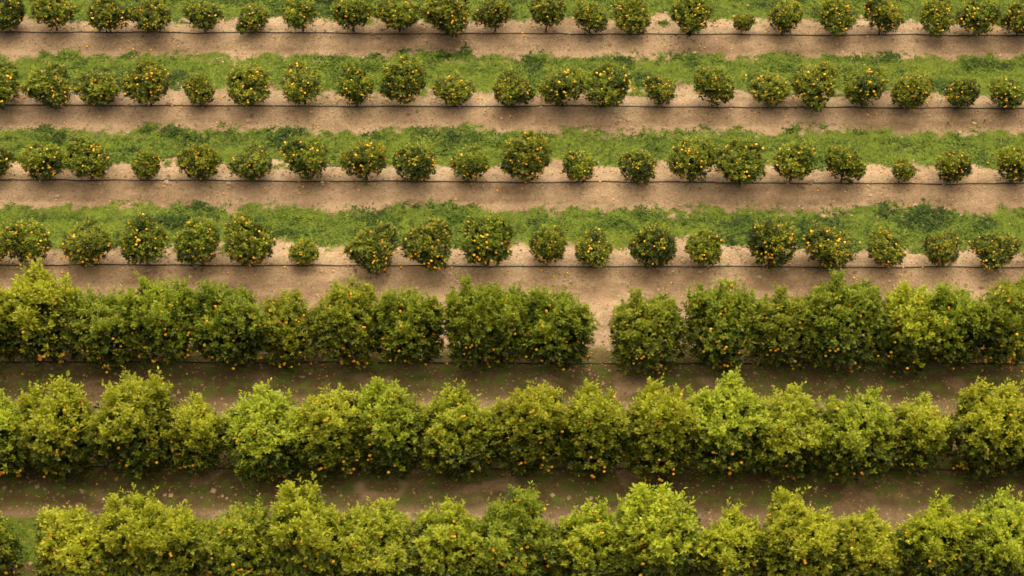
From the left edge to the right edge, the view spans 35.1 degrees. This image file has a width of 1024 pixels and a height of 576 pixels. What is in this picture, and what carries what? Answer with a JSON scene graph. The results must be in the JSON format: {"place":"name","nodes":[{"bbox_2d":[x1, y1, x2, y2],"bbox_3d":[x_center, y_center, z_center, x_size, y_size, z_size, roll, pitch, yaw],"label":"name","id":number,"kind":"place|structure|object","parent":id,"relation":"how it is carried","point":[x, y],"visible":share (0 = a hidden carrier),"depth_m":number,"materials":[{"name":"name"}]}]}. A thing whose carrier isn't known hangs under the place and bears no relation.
{"place":"outdoors","nodes":[
{"label":"outdoors","id":0,"kind":"place"},
{"bbox_2d":[0,0,1023,575],"bbox_3d":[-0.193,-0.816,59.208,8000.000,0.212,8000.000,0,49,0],"label":"orchard ground","id":1,"kind":"structure","parent":0,"point":[966,198],"depth_m":61.50,"materials":[{"name":"soil"}]},
{"bbox_2d":[0,388,37,480],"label":"orange tree","id":2,"kind":"object","parent":1,"relation":"on","point":[14,456],"visible":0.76,"depth_m":51.39,"materials":[{"name":"green plant"}]},
{"bbox_2d":[0,218,52,264],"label":"young orange tree","id":3,"kind":"object","parent":1,"relation":"on","point":[31,236],"visible":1,"depth_m":57.82,"materials":[{"name":"green plant"}]},
{"bbox_2d":[15,138,65,181],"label":"young orange tree","id":4,"kind":"object","parent":1,"relation":"on","point":[44,159],"visible":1,"depth_m":60.80,"materials":[{"name":"green plant"}]},
{"bbox_2d":[0,253,84,367],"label":"orange tree","id":5,"kind":"object","parent":1,"relation":"on","point":[38,300],"visible":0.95,"depth_m":53.73,"materials":[{"name":"green plant"}]},
{"bbox_2d":[20,59,70,108],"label":"young orange tree","id":6,"kind":"object","parent":1,"relation":"on","point":[47,83],"visible":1,"depth_m":63.56,"materials":[{"name":"green plant"}]},
{"bbox_2d":[12,370,104,486],"bbox_3d":[-14.457,4.513,51.695,2.842,4.357,2.876,-9,50,-8],"label":"orange tree","id":7,"kind":"object","parent":1,"relation":"on","point":[55,436],"visible":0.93,"depth_m":50.91,"materials":[{"name":"green plant"}]},
{"bbox_2d":[29,503,123,575],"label":"orange tree","id":8,"kind":"object","parent":1,"relation":"on","point":[67,543],"visible":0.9,"depth_m":48.14,"materials":[{"name":"green plant"}]},
{"bbox_2d":[60,133,112,178],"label":"young orange tree","id":9,"kind":"object","parent":1,"relation":"on","point":[80,158],"visible":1,"depth_m":60.85,"materials":[{"name":"green plant"}]},
{"bbox_2d":[61,215,114,268],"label":"young orange tree","id":10,"kind":"object","parent":1,"relation":"on","point":[86,241],"visible":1,"depth_m":57.84,"materials":[{"name":"green plant"}]},
{"bbox_2d":[70,68,121,106],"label":"young orange tree","id":11,"kind":"object","parent":1,"relation":"on","point":[98,87],"visible":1,"depth_m":63.70,"materials":[{"name":"green plant"}]},
{"bbox_2d":[61,283,143,372],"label":"orange tree","id":12,"kind":"object","parent":1,"relation":"on","point":[100,322],"visible":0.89,"depth_m":54.12,"materials":[{"name":"green plant"}]},
{"bbox_2d":[85,0,131,31],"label":"young orange tree","id":13,"kind":"object","parent":1,"relation":"on","point":[109,15],"visible":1,"depth_m":66.49,"materials":[{"name":"green plant"}]},
{"bbox_2d":[80,365,179,485],"bbox_3d":[-12.089,4.431,51.719,3.122,4.507,2.914,-8,50,-7],"label":"orange tree","id":14,"kind":"object","parent":1,"relation":"on","point":[132,423],"visible":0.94,"depth_m":50.93,"materials":[{"name":"green plant"}]},
{"bbox_2d":[92,482,172,575],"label":"orange tree","id":15,"kind":"object","parent":1,"relation":"on","point":[118,541],"visible":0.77,"depth_m":48.12,"materials":[{"name":"green plant"}]},
{"bbox_2d":[118,212,168,265],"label":"young orange tree","id":16,"kind":"object","parent":1,"relation":"on","point":[134,244],"visible":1,"depth_m":57.96,"materials":[{"name":"green plant"}]},
{"bbox_2d":[121,55,171,107],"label":"young orange tree","id":17,"kind":"object","parent":1,"relation":"on","point":[148,79],"visible":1,"depth_m":63.49,"materials":[{"name":"green plant"}]},
{"bbox_2d":[129,0,171,32],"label":"young orange tree","id":18,"kind":"object","parent":1,"relation":"on","point":[151,15],"visible":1,"depth_m":66.62,"materials":[{"name":"green plant"}]},
{"bbox_2d":[113,270,201,367],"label":"orange tree","id":19,"kind":"object","parent":1,"relation":"on","point":[159,314],"visible":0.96,"depth_m":53.87,"materials":[{"name":"green plant"}]},
{"bbox_2d":[129,485,210,575],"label":"orange tree","id":20,"kind":"object","parent":1,"relation":"on","point":[173,538],"visible":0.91,"depth_m":47.99,"materials":[{"name":"green plant"}]},
{"bbox_2d":[171,216,221,265],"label":"young orange tree","id":21,"kind":"object","parent":1,"relation":"on","point":[188,241],"visible":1,"depth_m":58.01,"materials":[{"name":"green plant"}]},
{"bbox_2d":[159,391,234,479],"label":"orange tree","id":22,"kind":"object","parent":1,"relation":"on","point":[195,432],"visible":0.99,"depth_m":51.41,"materials":[{"name":"green plant"}]},
{"bbox_2d":[175,141,223,181],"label":"young orange tree","id":23,"kind":"object","parent":1,"relation":"on","point":[206,159],"visible":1,"depth_m":60.88,"materials":[{"name":"green plant"}]},
{"bbox_2d":[188,278,269,370],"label":"orange tree","id":24,"kind":"object","parent":1,"relation":"on","point":[225,323],"visible":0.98,"depth_m":54.04,"materials":[{"name":"green plant"}]},
{"bbox_2d":[191,493,284,575],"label":"orange tree","id":25,"kind":"object","parent":1,"relation":"on","point":[231,547],"visible":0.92,"depth_m":48.48,"materials":[{"name":"green plant"}]},
{"bbox_2d":[224,62,271,106],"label":"young orange tree","id":26,"kind":"object","parent":1,"relation":"on","point":[250,81],"visible":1,"depth_m":63.65,"materials":[{"name":"green plant"}]},
{"bbox_2d":[223,207,276,266],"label":"young orange tree","id":27,"kind":"object","parent":1,"relation":"on","point":[248,239],"visible":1,"depth_m":57.80,"materials":[{"name":"green plant"}]},
{"bbox_2d":[226,143,273,181],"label":"young orange tree","id":28,"kind":"object","parent":1,"relation":"on","point":[251,162],"visible":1,"depth_m":61.02,"materials":[{"name":"green plant"}]},
{"bbox_2d":[221,377,310,484],"bbox_3d":[-7.864,4.711,51.931,3.058,3.801,2.991,-13,50,-11],"label":"orange tree","id":29,"kind":"object","parent":1,"relation":"on","point":[256,433],"visible":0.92,"depth_m":51.14,"materials":[{"name":"green plant"}]},
{"bbox_2d":[254,286,324,372],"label":"orange tree","id":30,"kind":"object","parent":1,"relation":"on","point":[286,319],"visible":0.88,"depth_m":54.38,"materials":[{"name":"green plant"}]},
{"bbox_2d":[257,471,345,575],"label":"orange tree","id":31,"kind":"object","parent":1,"relation":"on","point":[303,533],"visible":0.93,"depth_m":48.04,"materials":[{"name":"green plant"}]},
{"bbox_2d":[280,58,322,104],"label":"young orange tree","id":32,"kind":"object","parent":1,"relation":"on","point":[300,80],"visible":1,"depth_m":63.60,"materials":[{"name":"green plant"}]},
{"bbox_2d":[279,133,331,180],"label":"young orange tree","id":33,"kind":"object","parent":1,"relation":"on","point":[302,154],"visible":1,"depth_m":60.72,"materials":[{"name":"green plant"}]},
{"bbox_2d":[279,383,370,481],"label":"orange tree","id":34,"kind":"object","parent":1,"relation":"on","point":[329,445],"visible":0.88,"depth_m":51.15,"materials":[{"name":"green plant"}]},
{"bbox_2d":[307,273,382,371],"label":"orange tree","id":35,"kind":"object","parent":1,"relation":"on","point":[343,318],"visible":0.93,"depth_m":54.12,"materials":[{"name":"green plant"}]},
{"bbox_2d":[335,58,374,105],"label":"young orange tree","id":36,"kind":"object","parent":1,"relation":"on","point":[356,86],"visible":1,"depth_m":63.63,"materials":[{"name":"green plant"}]},
{"bbox_2d":[338,137,388,180],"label":"young orange tree","id":37,"kind":"object","parent":1,"relation":"on","point":[357,158],"visible":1,"depth_m":60.75,"materials":[{"name":"green plant"}]},
{"bbox_2d":[343,220,398,275],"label":"young orange tree","id":38,"kind":"object","parent":1,"relation":"on","point":[369,246],"visible":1,"depth_m":58.01,"materials":[{"name":"green plant"}]},
{"bbox_2d":[332,496,419,575],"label":"orange tree","id":39,"kind":"object","parent":1,"relation":"on","point":[376,541],"visible":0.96,"depth_m":48.26,"materials":[{"name":"green plant"}]},
{"bbox_2d":[347,375,430,481],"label":"orange tree","id":40,"kind":"object","parent":1,"relation":"on","point":[391,420],"visible":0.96,"depth_m":51.05,"materials":[{"name":"green plant"}]},
{"bbox_2d":[373,0,423,31],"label":"young orange tree","id":41,"kind":"object","parent":1,"relation":"on","point":[389,13],"visible":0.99,"depth_m":66.55,"materials":[{"name":"green plant"}]},
{"bbox_2d":[377,52,427,104],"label":"young orange tree","id":42,"kind":"object","parent":1,"relation":"on","point":[404,80],"visible":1,"depth_m":63.48,"materials":[{"name":"green plant"}]},
{"bbox_2d":[369,283,447,367],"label":"orange tree","id":43,"kind":"object","parent":1,"relation":"on","point":[403,319],"visible":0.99,"depth_m":54.08,"materials":[{"name":"green plant"}]},
{"bbox_2d":[390,141,437,181],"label":"young orange tree","id":44,"kind":"object","parent":1,"relation":"on","point":[415,161],"visible":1,"depth_m":60.82,"materials":[{"name":"green plant"}]},
{"bbox_2d":[397,217,453,272],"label":"young orange tree","id":45,"kind":"object","parent":1,"relation":"on","point":[420,246],"visible":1,"depth_m":57.83,"materials":[{"name":"green plant"}]},
{"bbox_2d":[419,0,470,37],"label":"young orange tree","id":46,"kind":"object","parent":1,"relation":"on","point":[446,13],"visible":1,"depth_m":66.26,"materials":[{"name":"green plant"}]},
{"bbox_2d":[406,496,494,575],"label":"orange tree","id":47,"kind":"object","parent":1,"relation":"on","point":[448,543],"visible":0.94,"depth_m":48.30,"materials":[{"name":"green plant"}]},
{"bbox_2d":[413,378,500,482],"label":"orange tree","id":48,"kind":"object","parent":1,"relation":"on","point":[457,422],"visible":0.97,"depth_m":51.09,"materials":[{"name":"green plant"}]},
{"bbox_2d":[443,271,510,371],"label":"orange tree","id":49,"kind":"object","parent":1,"relation":"on","point":[461,328],"visible":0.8,"depth_m":53.95,"materials":[{"name":"green plant"}]},
{"bbox_2d":[459,208,516,266],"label":"young orange tree","id":50,"kind":"object","parent":1,"relation":"on","point":[490,234],"visible":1,"depth_m":57.80,"materials":[{"name":"green plant"}]},
{"bbox_2d":[467,281,533,368],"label":"orange tree","id":51,"kind":"object","parent":1,"relation":"on","point":[507,327],"visible":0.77,"depth_m":53.92,"materials":[{"name":"green plant"}]},
{"bbox_2d":[0,0,1023,571],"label":"grass","id":52,"kind":"structure","parent":1,"relation":"on","point":[610,218],"depth_m":63.49,"materials":[{"name":"green plant"}]},
{"bbox_2d":[0,0,1023,575],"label":"soil clods","id":53,"kind":"object","parent":1,"relation":"on","point":[166,178],"visible":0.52,"depth_m":61.16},
{"bbox_2d":[0,31,1023,470],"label":"drip irrigation pipes","id":54,"kind":"object","parent":1,"relation":"on","point":[502,181],"visible":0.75,"depth_m":61.93,"materials":[{"name":"black plastic"}]},
{"bbox_2d":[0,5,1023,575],"bbox_3d":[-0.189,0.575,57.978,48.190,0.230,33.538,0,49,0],"label":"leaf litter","id":55,"kind":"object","parent":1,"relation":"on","point":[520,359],"visible":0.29,"depth_m":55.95,"materials":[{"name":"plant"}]},
{"bbox_2d":[492,68,535,106],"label":"young orange tree","id":56,"kind":"object","parent":1,"relation":"on","point":[511,87],"visible":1,"depth_m":63.87,"materials":[{"name":"green plant"}]},
{"bbox_2d":[464,480,565,575],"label":"orange tree","id":57,"kind":"object","parent":1,"relation":"on","point":[520,542],"visible":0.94,"depth_m":48.20,"materials":[{"name":"green plant"}]},
{"bbox_2d":[498,129,552,182],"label":"young orange tree","id":58,"kind":"object","parent":1,"relation":"on","point":[529,156],"visible":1,"depth_m":60.67,"materials":[{"name":"green plant"}]},
{"bbox_2d":[482,378,576,476],"bbox_3d":[0.555,4.375,51.725,3.162,4.649,2.603,-4,49,-4],"label":"orange tree","id":59,"kind":"object","parent":1,"relation":"on","point":[534,422],"visible":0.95,"depth_m":51.07,"materials":[{"name":"green plant"}]},
{"bbox_2d":[528,224,568,264],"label":"young orange tree","id":60,"kind":"object","parent":1,"relation":"on","point":[549,243],"visible":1,"depth_m":58.07,"materials":[{"name":"green plant"}]},
{"bbox_2d":[515,285,600,370],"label":"orange tree","id":61,"kind":"object","parent":1,"relation":"on","point":[564,320],"visible":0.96,"depth_m":54.08,"materials":[{"name":"green plant"}]},
{"bbox_2d":[536,65,586,106],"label":"young orange tree","id":62,"kind":"object","parent":1,"relation":"on","point":[560,85],"visible":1,"depth_m":63.49,"materials":[{"name":"green plant"}]},
{"bbox_2d":[550,496,636,575],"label":"orange tree","id":63,"kind":"object","parent":1,"relation":"on","point":[583,550],"visible":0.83,"depth_m":48.34,"materials":[{"name":"green plant"}]},
{"bbox_2d":[554,375,634,482],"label":"orange tree","id":64,"kind":"object","parent":1,"relation":"on","point":[602,425],"visible":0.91,"depth_m":51.25,"materials":[{"name":"green plant"}]},
{"bbox_2d":[574,227,615,267],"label":"young orange tree","id":65,"kind":"object","parent":1,"relation":"on","point":[589,245],"visible":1,"depth_m":58.34,"materials":[{"name":"green plant"}]},
{"bbox_2d":[581,58,631,107],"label":"young orange tree","id":66,"kind":"object","parent":1,"relation":"on","point":[606,90],"visible":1,"depth_m":63.52,"materials":[{"name":"green plant"}]},
{"bbox_2d":[611,0,652,33],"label":"young orange tree","id":67,"kind":"object","parent":1,"relation":"on","point":[629,13],"visible":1,"depth_m":66.73,"materials":[{"name":"green plant"}]},
{"bbox_2d":[607,285,690,378],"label":"orange tree","id":68,"kind":"object","parent":1,"relation":"on","point":[641,330],"visible":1,"depth_m":54.29,"materials":[{"name":"green plant"}]},
{"bbox_2d":[627,221,677,269],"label":"young orange tree","id":69,"kind":"object","parent":1,"relation":"on","point":[657,245],"visible":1,"depth_m":57.93,"materials":[{"name":"green plant"}]},
{"bbox_2d":[603,481,702,575],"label":"orange tree","id":70,"kind":"object","parent":1,"relation":"on","point":[662,533],"visible":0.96,"depth_m":48.02,"materials":[{"name":"green plant"}]},
{"bbox_2d":[619,373,702,486],"bbox_3d":[4.780,4.563,51.764,2.994,4.377,2.672,-6,49,-6],"label":"orange tree","id":71,"kind":"object","parent":1,"relation":"on","point":[661,421],"visible":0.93,"depth_m":51.02,"materials":[{"name":"green plant"}]},
{"bbox_2d":[669,0,714,36],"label":"young orange tree","id":72,"kind":"object","parent":1,"relation":"on","point":[684,14],"visible":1,"depth_m":66.46,"materials":[{"name":"green plant"}]},
{"bbox_2d":[666,134,719,181],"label":"young orange tree","id":73,"kind":"object","parent":1,"relation":"on","point":[694,157],"visible":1,"depth_m":60.72,"materials":[{"name":"green plant"}]},
{"bbox_2d":[683,228,724,266],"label":"young orange tree","id":74,"kind":"object","parent":1,"relation":"on","point":[701,247],"visible":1,"depth_m":58.20,"materials":[{"name":"green plant"}]},
{"bbox_2d":[693,61,735,106],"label":"young orange tree","id":75,"kind":"object","parent":1,"relation":"on","point":[710,82],"visible":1,"depth_m":63.55,"materials":[{"name":"green plant"}]},
{"bbox_2d":[679,273,766,374],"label":"orange tree","id":76,"kind":"object","parent":1,"relation":"on","point":[722,323],"visible":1,"depth_m":54.03,"materials":[{"name":"green plant"}]},
{"bbox_2d":[676,365,772,482],"bbox_3d":[6.779,4.552,52.022,3.284,3.994,3.001,0,49,0],"label":"orange tree","id":77,"kind":"object","parent":1,"relation":"on","point":[731,416],"visible":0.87,"depth_m":51.07,"materials":[{"name":"green plant"}]},
{"bbox_2d":[689,497,768,575],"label":"orange tree","id":78,"kind":"object","parent":1,"relation":"on","point":[730,542],"visible":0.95,"depth_m":48.39,"materials":[{"name":"green plant"}]},
{"bbox_2d":[714,136,768,186],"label":"young orange tree","id":79,"kind":"object","parent":1,"relation":"on","point":[741,165],"visible":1,"depth_m":60.73,"materials":[{"name":"green plant"}]},
{"bbox_2d":[748,69,791,106],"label":"young orange tree","id":80,"kind":"object","parent":1,"relation":"on","point":[768,88],"visible":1,"depth_m":63.76,"materials":[{"name":"green plant"}]},
{"bbox_2d":[746,218,799,268],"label":"young orange tree","id":81,"kind":"object","parent":1,"relation":"on","point":[777,236],"visible":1,"depth_m":57.92,"materials":[{"name":"green plant"}]},
{"bbox_2d":[742,381,831,487],"bbox_3d":[8.883,4.718,52.070,2.927,3.728,2.945,1,49,0],"label":"orange tree","id":82,"kind":"object","parent":1,"relation":"on","point":[795,433],"visible":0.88,"depth_m":51.27,"materials":[{"name":"green plant"}]},
{"bbox_2d":[748,280,826,372],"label":"orange tree","id":83,"kind":"object","parent":1,"relation":"on","point":[781,333],"visible":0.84,"depth_m":54.45,"materials":[{"name":"green plant"}]},
{"bbox_2d":[772,138,817,180],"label":"young orange tree","id":84,"kind":"object","parent":1,"relation":"on","point":[793,159],"visible":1,"depth_m":60.88,"materials":[{"name":"green plant"}]},
{"bbox_2d":[756,485,843,575],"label":"orange tree","id":85,"kind":"object","parent":1,"relation":"on","point":[798,539],"visible":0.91,"depth_m":47.99,"materials":[{"name":"green plant"}]},
{"bbox_2d":[789,57,841,112],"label":"young orange tree","id":86,"kind":"object","parent":1,"relation":"on","point":[812,85],"visible":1,"depth_m":63.67,"materials":[{"name":"green plant"}]},
{"bbox_2d":[802,220,857,270],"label":"young orange tree","id":87,"kind":"object","parent":1,"relation":"on","point":[824,244],"visible":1,"depth_m":57.95,"materials":[{"name":"green plant"}]},
{"bbox_2d":[824,141,867,184],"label":"young orange tree","id":88,"kind":"object","parent":1,"relation":"on","point":[848,162],"visible":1,"depth_m":60.80,"materials":[{"name":"green plant"}]},
{"bbox_2d":[802,265,892,376],"bbox_3d":[11.309,1.206,54.877,3.054,4.134,3.151,-3,49,-3],"label":"orange tree","id":89,"kind":"object","parent":1,"relation":"on","point":[850,314],"visible":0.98,"depth_m":54.10,"materials":[{"name":"green plant"}]},
{"bbox_2d":[812,385,901,486],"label":"orange tree","id":90,"kind":"object","parent":1,"relation":"on","point":[861,430],"visible":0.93,"depth_m":51.22,"materials":[{"name":"green plant"}]},
{"bbox_2d":[818,505,906,575],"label":"orange tree","id":91,"kind":"object","parent":1,"relation":"on","point":[868,544],"visible":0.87,"depth_m":48.32,"materials":[{"name":"green plant"}]},
{"bbox_2d":[840,64,889,106],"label":"young orange tree","id":92,"kind":"object","parent":1,"relation":"on","point":[864,84],"visible":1,"depth_m":63.61,"materials":[{"name":"green plant"}]},
{"bbox_2d":[866,221,906,266],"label":"young orange tree","id":93,"kind":"object","parent":1,"relation":"on","point":[885,244],"visible":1,"depth_m":58.30,"materials":[{"name":"green plant"}]},
{"bbox_2d":[869,280,942,376],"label":"orange tree","id":94,"kind":"object","parent":1,"relation":"on","point":[907,311],"visible":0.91,"depth_m":54.16,"materials":[{"name":"green plant"}]},
{"bbox_2d":[890,70,934,109],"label":"young orange tree","id":95,"kind":"object","parent":1,"relation":"on","point":[910,88],"visible":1,"depth_m":63.72,"materials":[{"name":"green plant"}]},
{"bbox_2d":[890,391,957,478],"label":"orange tree","id":96,"kind":"object","parent":1,"relation":"on","point":[923,427],"visible":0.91,"depth_m":51.57,"materials":[{"name":"green plant"}]},
{"bbox_2d":[893,488,978,575],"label":"orange tree","id":97,"kind":"object","parent":1,"relation":"on","point":[933,540],"visible":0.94,"depth_m":48.28,"materials":[{"name":"green plant"}]},
{"bbox_2d":[921,230,961,267],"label":"young orange tree","id":98,"kind":"object","parent":1,"relation":"on","point":[943,247],"visible":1,"depth_m":58.24,"materials":[{"name":"green plant"}]},
{"bbox_2d":[916,281,993,369],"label":"orange tree","id":99,"kind":"object","parent":1,"relation":"on","point":[959,321],"visible":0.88,"depth_m":54.11,"materials":[{"name":"green plant"}]},
{"bbox_2d":[954,0,1002,35],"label":"young orange tree","id":100,"kind":"object","parent":1,"relation":"on","point":[980,15],"visible":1,"depth_m":66.56,"materials":[{"name":"green plant"}]},
{"bbox_2d":[944,375,1023,486],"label":"orange tree","id":101,"kind":"object","parent":1,"relation":"on","point":[989,427],"visible":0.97,"depth_m":51.07,"materials":[{"name":"green plant"}]},
{"bbox_2d":[957,484,1023,575],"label":"orange tree","id":102,"kind":"object","parent":1,"relation":"on","point":[998,535],"visible":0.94,"depth_m":48.36,"materials":[{"name":"green plant"}]},
{"bbox_2d":[968,231,1021,272],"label":"young orange tree","id":103,"kind":"object","parent":1,"relation":"on","point":[999,249],"visible":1,"depth_m":58.26,"materials":[{"name":"green plant"}]},
{"bbox_2d":[968,274,1023,368],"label":"orange tree","id":104,"kind":"object","parent":1,"relation":"on","point":[1005,332],"visible":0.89,"depth_m":53.88,"materials":[{"name":"green plant"}]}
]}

